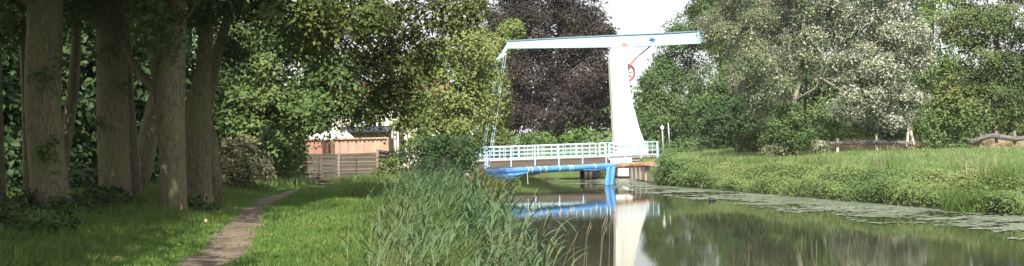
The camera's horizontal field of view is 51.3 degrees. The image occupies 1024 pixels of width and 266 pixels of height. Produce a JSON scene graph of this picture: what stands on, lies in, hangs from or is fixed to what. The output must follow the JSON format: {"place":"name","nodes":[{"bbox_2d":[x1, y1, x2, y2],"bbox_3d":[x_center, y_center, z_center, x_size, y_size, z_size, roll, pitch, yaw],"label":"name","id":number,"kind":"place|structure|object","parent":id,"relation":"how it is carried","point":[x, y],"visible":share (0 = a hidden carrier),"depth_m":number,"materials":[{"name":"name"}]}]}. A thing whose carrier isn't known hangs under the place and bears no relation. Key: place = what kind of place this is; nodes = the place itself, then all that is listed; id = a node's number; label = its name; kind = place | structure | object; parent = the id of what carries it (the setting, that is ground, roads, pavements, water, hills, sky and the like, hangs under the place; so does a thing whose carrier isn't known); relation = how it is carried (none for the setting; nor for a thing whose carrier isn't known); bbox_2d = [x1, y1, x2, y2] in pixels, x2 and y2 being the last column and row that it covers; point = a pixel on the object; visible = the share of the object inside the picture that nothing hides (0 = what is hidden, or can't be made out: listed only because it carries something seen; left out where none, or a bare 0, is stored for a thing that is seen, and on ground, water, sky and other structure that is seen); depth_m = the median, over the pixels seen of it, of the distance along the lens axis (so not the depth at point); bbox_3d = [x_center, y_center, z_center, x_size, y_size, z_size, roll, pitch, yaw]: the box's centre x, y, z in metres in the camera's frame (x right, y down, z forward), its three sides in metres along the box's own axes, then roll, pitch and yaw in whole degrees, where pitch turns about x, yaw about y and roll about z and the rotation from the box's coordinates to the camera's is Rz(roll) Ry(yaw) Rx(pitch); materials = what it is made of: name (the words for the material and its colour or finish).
{"place":"outdoors","nodes":[
{"label":"outdoors","id":0,"kind":"place"},
{"bbox_2d":[175,183,327,265],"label":"path","id":1,"kind":"structure","parent":0,"point":[234,229],"depth_m":17.28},
{"bbox_2d":[0,180,518,265],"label":"grass","id":2,"kind":"structure","parent":0,"point":[150,234],"depth_m":17.19,"materials":[{"name":"plant"}]},
{"bbox_2d":[187,193,222,211],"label":"bramble","id":3,"kind":"object","parent":2,"relation":"on","point":[200,204],"visible":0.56,"depth_m":23.16,"materials":[{"name":"green plant"}]},
{"bbox_2d":[332,80,450,165],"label":"house","id":4,"kind":"structure","parent":0,"point":[387,123],"depth_m":72.00,"materials":[{"name":"tile"}]},
{"bbox_2d":[137,130,1023,265],"bbox_3d":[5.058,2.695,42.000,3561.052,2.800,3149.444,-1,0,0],"label":"ground","id":5,"kind":"structure","parent":0,"point":[577,173],"depth_m":59.54,"materials":[{"name":"plant"}]},
{"bbox_2d":[4,136,22,193],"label":"shrub","id":6,"kind":"object","parent":5,"relation":"on","point":[9,156],"visible":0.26,"depth_m":30.48,"materials":[{"name":"green plant"}]},
{"bbox_2d":[0,180,52,211],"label":"bramble","id":7,"kind":"object","parent":5,"relation":"on","point":[28,195],"visible":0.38,"depth_m":21.41,"materials":[{"name":"green plant"}]},
{"bbox_2d":[1,0,65,193],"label":"young tree","id":8,"kind":"object","parent":5,"relation":"on","point":[26,185],"visible":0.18,"depth_m":25.93,"materials":[{"name":"brown plant"}]},
{"bbox_2d":[0,0,80,199],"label":"young tree","id":9,"kind":"object","parent":5,"relation":"on","point":[2,169],"visible":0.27,"depth_m":24.96,"materials":[{"name":"brown plant"}]},
{"bbox_2d":[0,197,89,236],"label":"bramble","id":10,"kind":"object","parent":5,"relation":"on","point":[6,216],"visible":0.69,"depth_m":17.09,"materials":[{"name":"green plant"}]},
{"bbox_2d":[1,4,93,192],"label":"wood tree","id":11,"kind":"object","parent":5,"relation":"on","point":[12,86],"visible":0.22,"depth_m":31.38,"materials":[{"name":"green plant"}]},
{"bbox_2d":[0,0,121,209],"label":"oak tree","id":12,"kind":"object","parent":5,"relation":"on","point":[43,30],"visible":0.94,"depth_m":21.53,"materials":[{"name":"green plant"}]},
{"bbox_2d":[20,191,106,216],"bbox_3d":[-8.720,1.543,20.312,1.845,0.855,1.717,-1,0,-31],"label":"bramble","id":13,"kind":"object","parent":5,"relation":"on","point":[61,200],"visible":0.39,"depth_m":20.41,"materials":[{"name":"green plant"}]},
{"bbox_2d":[15,1,133,172],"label":"young tree","id":14,"kind":"object","parent":5,"relation":"on","point":[71,105],"visible":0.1,"depth_m":26.90,"materials":[{"name":"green plant"}]},
{"bbox_2d":[68,145,98,189],"bbox_3d":[-13.108,1.272,31.968,2.466,1.792,3.617,-1,0,-27],"label":"shrub","id":15,"kind":"object","parent":5,"relation":"on","point":[77,177],"visible":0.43,"depth_m":31.31,"materials":[{"name":"green plant"}]},
{"bbox_2d":[71,182,149,208],"bbox_3d":[-8.567,1.440,22.835,1.998,0.798,1.720,-1,0,0],"label":"bramble","id":16,"kind":"object","parent":5,"relation":"on","point":[114,194],"visible":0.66,"depth_m":22.54,"materials":[{"name":"green plant"}]},
{"bbox_2d":[2,1,234,182],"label":"wood tree","id":17,"kind":"object","parent":5,"relation":"on","point":[86,112],"visible":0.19,"depth_m":33.57,"materials":[{"name":"green plant"}]},
{"bbox_2d":[63,0,189,201],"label":"oak tree","id":18,"kind":"object","parent":5,"relation":"on","point":[111,121],"visible":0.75,"depth_m":23.59,"materials":[{"name":"brown plant"}]},
{"bbox_2d":[97,124,158,185],"bbox_3d":[-11.568,0.707,34.100,2.746,2.948,3.886,-1,0,0],"label":"shrub","id":19,"kind":"object","parent":5,"relation":"on","point":[154,177],"visible":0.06,"depth_m":33.12,"materials":[{"name":"green plant"}]},
{"bbox_2d":[127,0,167,195],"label":"young tree","id":20,"kind":"object","parent":5,"relation":"on","point":[136,183],"visible":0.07,"depth_m":26.41,"materials":[{"name":"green plant"}]},
{"bbox_2d":[104,0,272,210],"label":"oak tree","id":21,"kind":"object","parent":5,"relation":"on","point":[165,84],"visible":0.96,"depth_m":22.26,"materials":[{"name":"brown plant"}]},
{"bbox_2d":[140,0,259,177],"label":"wood tree","id":22,"kind":"object","parent":5,"relation":"on","point":[191,61],"visible":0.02,"depth_m":42.02,"materials":[{"name":"green plant"}]},
{"bbox_2d":[218,134,278,188],"bbox_3d":[-8.354,0.958,32.732,2.621,1.854,1.844,-1,0,36],"label":"dry bush","id":23,"kind":"object","parent":5,"relation":"on","point":[245,168],"visible":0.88,"depth_m":32.55,"materials":[{"name":"brown plant"}]},
{"bbox_2d":[130,0,403,202],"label":"oak tree","id":24,"kind":"object","parent":5,"relation":"on","point":[203,173],"visible":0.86,"depth_m":24.53,"materials":[{"name":"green plant"}]},
{"bbox_2d":[256,163,304,182],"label":"leafy bush","id":25,"kind":"object","parent":5,"relation":"on","point":[286,171],"visible":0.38,"depth_m":36.91,"materials":[{"name":"green plant"}]},
{"bbox_2d":[213,0,395,180],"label":"maple tree","id":26,"kind":"object","parent":5,"relation":"on","point":[310,103],"visible":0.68,"depth_m":36.19,"materials":[{"name":"green plant"}]},
{"bbox_2d":[302,139,326,176],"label":"shipping container","id":27,"kind":"object","parent":5,"relation":"on","point":[319,151],"visible":0.2,"depth_m":51.06,"materials":[{"name":"pink metal"}]},
{"bbox_2d":[138,0,495,187],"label":"oak tree","id":28,"kind":"object","parent":5,"relation":"on","point":[392,64],"visible":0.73,"depth_m":25.41,"materials":[{"name":"green plant"}]},
{"bbox_2d":[309,130,353,139],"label":"garden shed","id":29,"kind":"structure","parent":5,"relation":"on","point":[346,134],"depth_m":55.24,"materials":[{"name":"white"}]},
{"bbox_2d":[291,149,396,184],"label":"board fence","id":30,"kind":"object","parent":5,"relation":"on","point":[338,159],"visible":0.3,"depth_m":43.99,"materials":[{"name":"wood"}]},
{"bbox_2d":[336,212,361,265],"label":"reed","id":31,"kind":"object","parent":5,"relation":"on","point":[346,249],"visible":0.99,"depth_m":9.12,"materials":[{"name":"green plant"}]},
{"bbox_2d":[325,172,377,185],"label":"grass tuft","id":32,"kind":"object","parent":5,"relation":"on","point":[333,182],"visible":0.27,"depth_m":35.59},
{"bbox_2d":[326,137,393,176],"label":"shipping container","id":33,"kind":"object","parent":5,"relation":"on","point":[351,145],"visible":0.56,"depth_m":50.06,"materials":[{"name":"metal"}]},
{"bbox_2d":[328,141,334,176],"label":"door","id":34,"kind":"structure","parent":33,"relation":"in","point":[330,146],"depth_m":50.08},
{"bbox_2d":[222,170,506,247],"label":"rough grass","id":35,"kind":"structure","parent":5,"relation":"on","point":[287,182],"depth_m":34.98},
{"bbox_2d":[342,176,392,197],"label":"grass tuft","id":36,"kind":"object","parent":5,"relation":"on","point":[364,191],"visible":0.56,"depth_m":26.85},
{"bbox_2d":[338,124,405,171],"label":"brick outbuilding","id":37,"kind":"structure","parent":5,"relation":"on","point":[396,142],"depth_m":59.93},
{"bbox_2d":[359,218,385,264],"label":"reed","id":38,"kind":"object","parent":5,"relation":"on","point":[370,239],"visible":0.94,"depth_m":8.32,"materials":[{"name":"green plant"}]},
{"bbox_2d":[349,189,397,213],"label":"grass tuft","id":39,"kind":"object","parent":5,"relation":"on","point":[358,206],"visible":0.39,"depth_m":22.37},
{"bbox_2d":[370,203,393,265],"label":"reed","id":40,"kind":"object","parent":5,"relation":"on","point":[382,213],"visible":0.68,"depth_m":9.48,"materials":[{"name":"green plant"}]},
{"bbox_2d":[371,153,402,176],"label":"elder bush","id":41,"kind":"object","parent":5,"relation":"on","point":[389,167],"visible":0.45,"depth_m":41.75,"materials":[{"name":"green plant"}]},
{"bbox_2d":[375,226,401,265],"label":"reed","id":42,"kind":"object","parent":5,"relation":"on","point":[379,253],"visible":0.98,"depth_m":7.74,"materials":[{"name":"green plant"}]},
{"bbox_2d":[254,171,533,265],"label":"verge grass","id":43,"kind":"structure","parent":5,"relation":"on","point":[369,231],"depth_m":14.59,"materials":[{"name":"plant"}]},
{"bbox_2d":[386,219,418,264],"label":"reed","id":44,"kind":"object","parent":5,"relation":"on","point":[402,239],"visible":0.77,"depth_m":9.51,"materials":[{"name":"green plant"}]},
{"bbox_2d":[219,144,612,175],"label":"bank grass","id":45,"kind":"structure","parent":5,"relation":"on","point":[568,149],"depth_m":80.50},
{"bbox_2d":[407,219,426,261],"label":"reed","id":46,"kind":"object","parent":5,"relation":"on","point":[415,243],"visible":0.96,"depth_m":7.89,"materials":[{"name":"green plant"}]},
{"bbox_2d":[384,131,491,180],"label":"willow bush","id":47,"kind":"object","parent":5,"relation":"on","point":[436,145],"visible":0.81,"depth_m":45.68,"materials":[{"name":"green plant"}]},
{"bbox_2d":[429,233,448,265],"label":"reed","id":48,"kind":"object","parent":5,"relation":"on","point":[437,250],"visible":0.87,"depth_m":8.41,"materials":[{"name":"green plant"}]},
{"bbox_2d":[356,153,534,265],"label":"reed bed","id":49,"kind":"object","parent":5,"relation":"on","point":[457,185],"visible":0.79,"depth_m":17.51,"materials":[{"name":"green plant"}]},
{"bbox_2d":[384,3,509,173],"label":"alder tree","id":50,"kind":"object","parent":5,"relation":"on","point":[473,91],"visible":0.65,"depth_m":51.36,"materials":[{"name":"green plant"}]},
{"bbox_2d":[444,213,465,265],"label":"reed","id":51,"kind":"object","parent":5,"relation":"on","point":[453,233],"visible":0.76,"depth_m":10.63,"materials":[{"name":"green plant"}]},
{"bbox_2d":[449,214,471,265],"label":"reed","id":52,"kind":"object","parent":5,"relation":"on","point":[458,242],"visible":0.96,"depth_m":9.31,"materials":[{"name":"green plant"}]},
{"bbox_2d":[463,186,485,255],"bbox_3d":[-0.518,1.275,13.255,0.340,1.272,0.480,-1,0,-42],"label":"reed","id":53,"kind":"object","parent":5,"relation":"on","point":[470,211],"visible":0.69,"depth_m":13.21,"materials":[{"name":"green plant"}]},
{"bbox_2d":[481,205,500,262],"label":"reed","id":54,"kind":"object","parent":5,"relation":"on","point":[492,213],"visible":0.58,"depth_m":12.49,"materials":[{"name":"green plant"}]},
{"bbox_2d":[470,173,512,262],"bbox_3d":[-0.204,1.291,13.118,0.630,1.582,0.374,-1,0,-41],"label":"reed","id":55,"kind":"object","parent":5,"relation":"on","point":[499,196],"visible":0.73,"depth_m":13.20,"materials":[{"name":"green plant"}]},
{"bbox_2d":[455,15,531,178],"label":"alder tree","id":56,"kind":"object","parent":5,"relation":"on","point":[512,32],"visible":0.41,"depth_m":75.35,"materials":[{"name":"green plant"}]},
{"bbox_2d":[485,215,505,258],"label":"reed","id":57,"kind":"object","parent":5,"relation":"on","point":[494,224],"visible":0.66,"depth_m":11.25,"materials":[{"name":"green plant"}]},
{"bbox_2d":[471,165,521,198],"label":"sedge clump","id":58,"kind":"object","parent":5,"relation":"on","point":[489,179],"visible":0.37,"depth_m":52.67,"materials":[{"name":"green plant"}]},
{"bbox_2d":[490,192,521,264],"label":"reed","id":59,"kind":"object","parent":5,"relation":"on","point":[507,218],"visible":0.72,"depth_m":12.04,"materials":[{"name":"green plant"}]},
{"bbox_2d":[494,206,519,261],"bbox_3d":[-0.132,1.397,10.499,0.536,1.346,0.318,-1,0,-30],"label":"reed","id":60,"kind":"object","parent":5,"relation":"on","point":[504,231],"visible":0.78,"depth_m":10.57,"materials":[{"name":"green plant"}]},
{"bbox_2d":[495,231,537,265],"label":"reed","id":61,"kind":"object","parent":5,"relation":"on","point":[526,250],"visible":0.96,"depth_m":8.97,"materials":[{"name":"green plant"}]},
{"bbox_2d":[491,177,549,264],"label":"reed","id":62,"kind":"object","parent":5,"relation":"on","point":[526,221],"visible":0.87,"depth_m":12.47,"materials":[{"name":"green plant"}]},
{"bbox_2d":[510,193,541,265],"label":"reed","id":63,"kind":"object","parent":5,"relation":"on","point":[534,208],"visible":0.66,"depth_m":12.74,"materials":[{"name":"green plant"}]},
{"bbox_2d":[522,219,544,265],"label":"reed","id":64,"kind":"object","parent":5,"relation":"on","point":[528,260],"visible":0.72,"depth_m":10.24,"materials":[{"name":"green plant"}]},
{"bbox_2d":[518,208,550,264],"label":"reed","id":65,"kind":"object","parent":5,"relation":"on","point":[536,234],"visible":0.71,"depth_m":10.25,"materials":[{"name":"green plant"}]},
{"bbox_2d":[517,197,558,265],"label":"reed","id":66,"kind":"object","parent":5,"relation":"on","point":[549,212],"visible":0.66,"depth_m":13.22,"materials":[{"name":"green plant"}]},
{"bbox_2d":[516,214,560,265],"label":"reed","id":67,"kind":"object","parent":5,"relation":"on","point":[539,243],"visible":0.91,"depth_m":9.66,"materials":[{"name":"green plant"}]},
{"bbox_2d":[534,233,563,265],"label":"reed","id":68,"kind":"object","parent":5,"relation":"on","point":[544,259],"visible":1,"depth_m":7.89,"materials":[{"name":"green plant"}]},
{"bbox_2d":[479,0,620,148],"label":"copper beech","id":69,"kind":"object","parent":5,"relation":"on","point":[577,98],"visible":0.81,"depth_m":93.70,"materials":[{"name":"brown plant"}]},
{"bbox_2d":[539,217,573,265],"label":"reed","id":70,"kind":"object","parent":5,"relation":"on","point":[549,245],"visible":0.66,"depth_m":11.96,"materials":[{"name":"green plant"}]},
{"bbox_2d":[516,125,604,148],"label":"shrub","id":71,"kind":"object","parent":5,"relation":"on","point":[575,137],"visible":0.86,"depth_m":87.78,"materials":[{"name":"green plant"}]},
{"bbox_2d":[543,218,581,265],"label":"reed","id":72,"kind":"object","parent":5,"relation":"on","point":[565,234],"visible":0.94,"depth_m":9.31,"materials":[{"name":"green plant"}]},
{"bbox_2d":[549,216,592,265],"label":"reed","id":73,"kind":"object","parent":5,"relation":"on","point":[571,243],"visible":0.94,"depth_m":9.81,"materials":[{"name":"green plant"}]},
{"bbox_2d":[218,73,1023,143],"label":"woodland","id":74,"kind":"object","parent":5,"relation":"on","point":[607,131],"visible":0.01,"depth_m":126.35,"materials":[{"name":"green plant"}]},
{"bbox_2d":[629,162,670,184],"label":"retaining wall","id":75,"kind":"structure","parent":5,"relation":"on","point":[639,174],"depth_m":66.45,"materials":[{"name":"concrete"}]},
{"bbox_2d":[480,162,655,175],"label":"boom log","id":76,"kind":"object","parent":75,"relation":"on","point":[633,165],"visible":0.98,"depth_m":64.29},
{"bbox_2d":[485,163,615,184],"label":"tarpaulin","id":77,"kind":"object","parent":76,"relation":"attached to","point":[610,168],"visible":0.94,"depth_m":59.71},
{"bbox_2d":[460,30,705,179],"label":"drawbridge","id":78,"kind":"object","parent":75,"relation":"on","point":[628,142],"visible":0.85,"depth_m":70.97,"materials":[{"name":"white paint"}]},
{"bbox_2d":[652,154,693,185],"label":"shrub","id":79,"kind":"object","parent":5,"relation":"on","point":[666,170],"visible":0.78,"depth_m":60.45,"materials":[{"name":"green plant"}]},
{"bbox_2d":[632,3,726,145],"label":"green tree","id":80,"kind":"object","parent":5,"relation":"on","point":[652,109],"visible":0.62,"depth_m":96.61,"materials":[{"name":"green plant"}]},
{"bbox_2d":[659,135,702,149],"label":"shrub","id":81,"kind":"object","parent":5,"relation":"on","point":[684,143],"visible":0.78,"depth_m":81.16,"materials":[{"name":"green plant"}]},
{"bbox_2d":[681,0,764,140],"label":"green tree","id":82,"kind":"object","parent":5,"relation":"on","point":[711,91],"visible":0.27,"depth_m":89.87,"materials":[{"name":"green plant"}]},
{"bbox_2d":[691,64,777,149],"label":"ivy tree","id":83,"kind":"object","parent":5,"relation":"on","point":[729,123],"visible":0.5,"depth_m":78.81,"materials":[{"name":"green plant"}]},
{"bbox_2d":[728,122,781,152],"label":"shrub","id":84,"kind":"object","parent":5,"relation":"on","point":[749,140],"visible":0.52,"depth_m":74.00,"materials":[{"name":"green plant"}]},
{"bbox_2d":[712,0,817,144],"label":"green tree","id":85,"kind":"object","parent":5,"relation":"on","point":[754,4],"visible":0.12,"depth_m":84.41,"materials":[{"name":"green plant"}]},
{"bbox_2d":[759,140,817,156],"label":"shrub","id":86,"kind":"object","parent":5,"relation":"on","point":[775,149],"visible":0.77,"depth_m":65.64,"materials":[{"name":"green plant"}]},
{"bbox_2d":[753,101,834,155],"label":"shrub","id":87,"kind":"object","parent":5,"relation":"on","point":[786,118],"visible":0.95,"depth_m":65.46,"materials":[{"name":"green plant"}]},
{"bbox_2d":[790,69,818,150],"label":"thin tree","id":88,"kind":"object","parent":5,"relation":"on","point":[805,97],"visible":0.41,"depth_m":69.93,"materials":[{"name":"brown plant"}]},
{"bbox_2d":[767,0,862,138],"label":"green tree","id":89,"kind":"object","parent":5,"relation":"on","point":[816,108],"visible":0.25,"depth_m":84.26,"materials":[{"name":"green plant"}]},
{"bbox_2d":[691,0,940,154],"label":"white poplar","id":90,"kind":"object","parent":5,"relation":"on","point":[889,33],"visible":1,"depth_m":65.95,"materials":[{"name":"green plant"}]},
{"bbox_2d":[806,138,830,152],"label":"shrub","id":91,"kind":"object","parent":5,"relation":"on","point":[821,144],"visible":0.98,"depth_m":64.77,"materials":[{"name":"beige plant"}]},
{"bbox_2d":[647,147,1023,215],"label":"bank plants","id":92,"kind":"object","parent":5,"relation":"on","point":[887,185],"visible":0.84,"depth_m":46.09,"materials":[{"name":"green plant"}]},
{"bbox_2d":[808,118,867,149],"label":"shrub","id":93,"kind":"object","parent":5,"relation":"on","point":[840,132],"visible":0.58,"depth_m":71.21,"materials":[{"name":"green plant"}]},
{"bbox_2d":[789,134,905,154],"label":"timber fence","id":94,"kind":"object","parent":5,"relation":"on","point":[875,142],"visible":0.73,"depth_m":65.90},
{"bbox_2d":[691,148,1013,202],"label":"dock stems","id":95,"kind":"object","parent":5,"relation":"on","point":[877,162],"visible":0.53,"depth_m":47.51,"materials":[{"name":"green plant"}]},
{"bbox_2d":[693,150,1023,213],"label":"bank stalks","id":96,"kind":"object","parent":5,"relation":"on","point":[807,161],"visible":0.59,"depth_m":50.84,"materials":[{"name":"plant"}]},
{"bbox_2d":[827,0,927,140],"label":"green tree","id":97,"kind":"object","parent":5,"relation":"on","point":[859,36],"visible":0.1,"depth_m":86.74,"materials":[{"name":"green plant"}]},
{"bbox_2d":[845,109,925,144],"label":"shrub","id":98,"kind":"object","parent":5,"relation":"on","point":[897,135],"visible":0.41,"depth_m":73.74,"materials":[{"name":"green plant"}]},
{"bbox_2d":[906,124,914,149],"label":"forked post","id":99,"kind":"object","parent":5,"relation":"on","point":[909,143],"visible":0.92,"depth_m":65.86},
{"bbox_2d":[885,0,990,140],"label":"green tree","id":100,"kind":"object","parent":5,"relation":"on","point":[931,8],"visible":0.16,"depth_m":88.92,"materials":[{"name":"green plant"}]},
{"bbox_2d":[913,50,988,149],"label":"young maple","id":101,"kind":"object","parent":5,"relation":"on","point":[947,99],"visible":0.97,"depth_m":67.01,"materials":[{"name":"green plant"}]},
{"bbox_2d":[925,0,1023,136],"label":"sycamore tree","id":102,"kind":"object","parent":5,"relation":"on","point":[995,22],"visible":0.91,"depth_m":73.21,"materials":[{"name":"green plant"}]},
{"bbox_2d":[931,156,1023,213],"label":"sedge clump","id":103,"kind":"object","parent":5,"relation":"on","point":[951,206],"visible":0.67,"depth_m":38.65,"materials":[{"name":"plant"}]},
{"bbox_2d":[965,131,1023,147],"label":"timber fence","id":104,"kind":"object","parent":5,"relation":"on","point":[996,136],"visible":0.9,"depth_m":65.89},
{"bbox_2d":[189,0,1023,134],"label":"sky","id":105,"kind":"structure","parent":0,"point":[632,16],"materials":[{"name":"white"}]},
{"bbox_2d":[492,176,1023,265],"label":"water","id":106,"kind":"structure","parent":0,"point":[651,229],"depth_m":32.18,"materials":[{"name":"green liquid"}]},
{"bbox_2d":[540,177,1023,239],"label":"floating weed","id":107,"kind":"object","parent":106,"relation":"on","point":[774,199],"visible":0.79,"depth_m":43.13,"materials":[{"name":"plant"}]},
{"bbox_2d":[638,139,1023,199],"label":"meadow grass","id":108,"kind":"structure","parent":0,"point":[966,150],"depth_m":58.93,"materials":[{"name":"plant"}]},
{"bbox_2d":[827,133,1023,152],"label":"straw grass","id":109,"kind":"structure","parent":0,"point":[1001,143],"depth_m":66.85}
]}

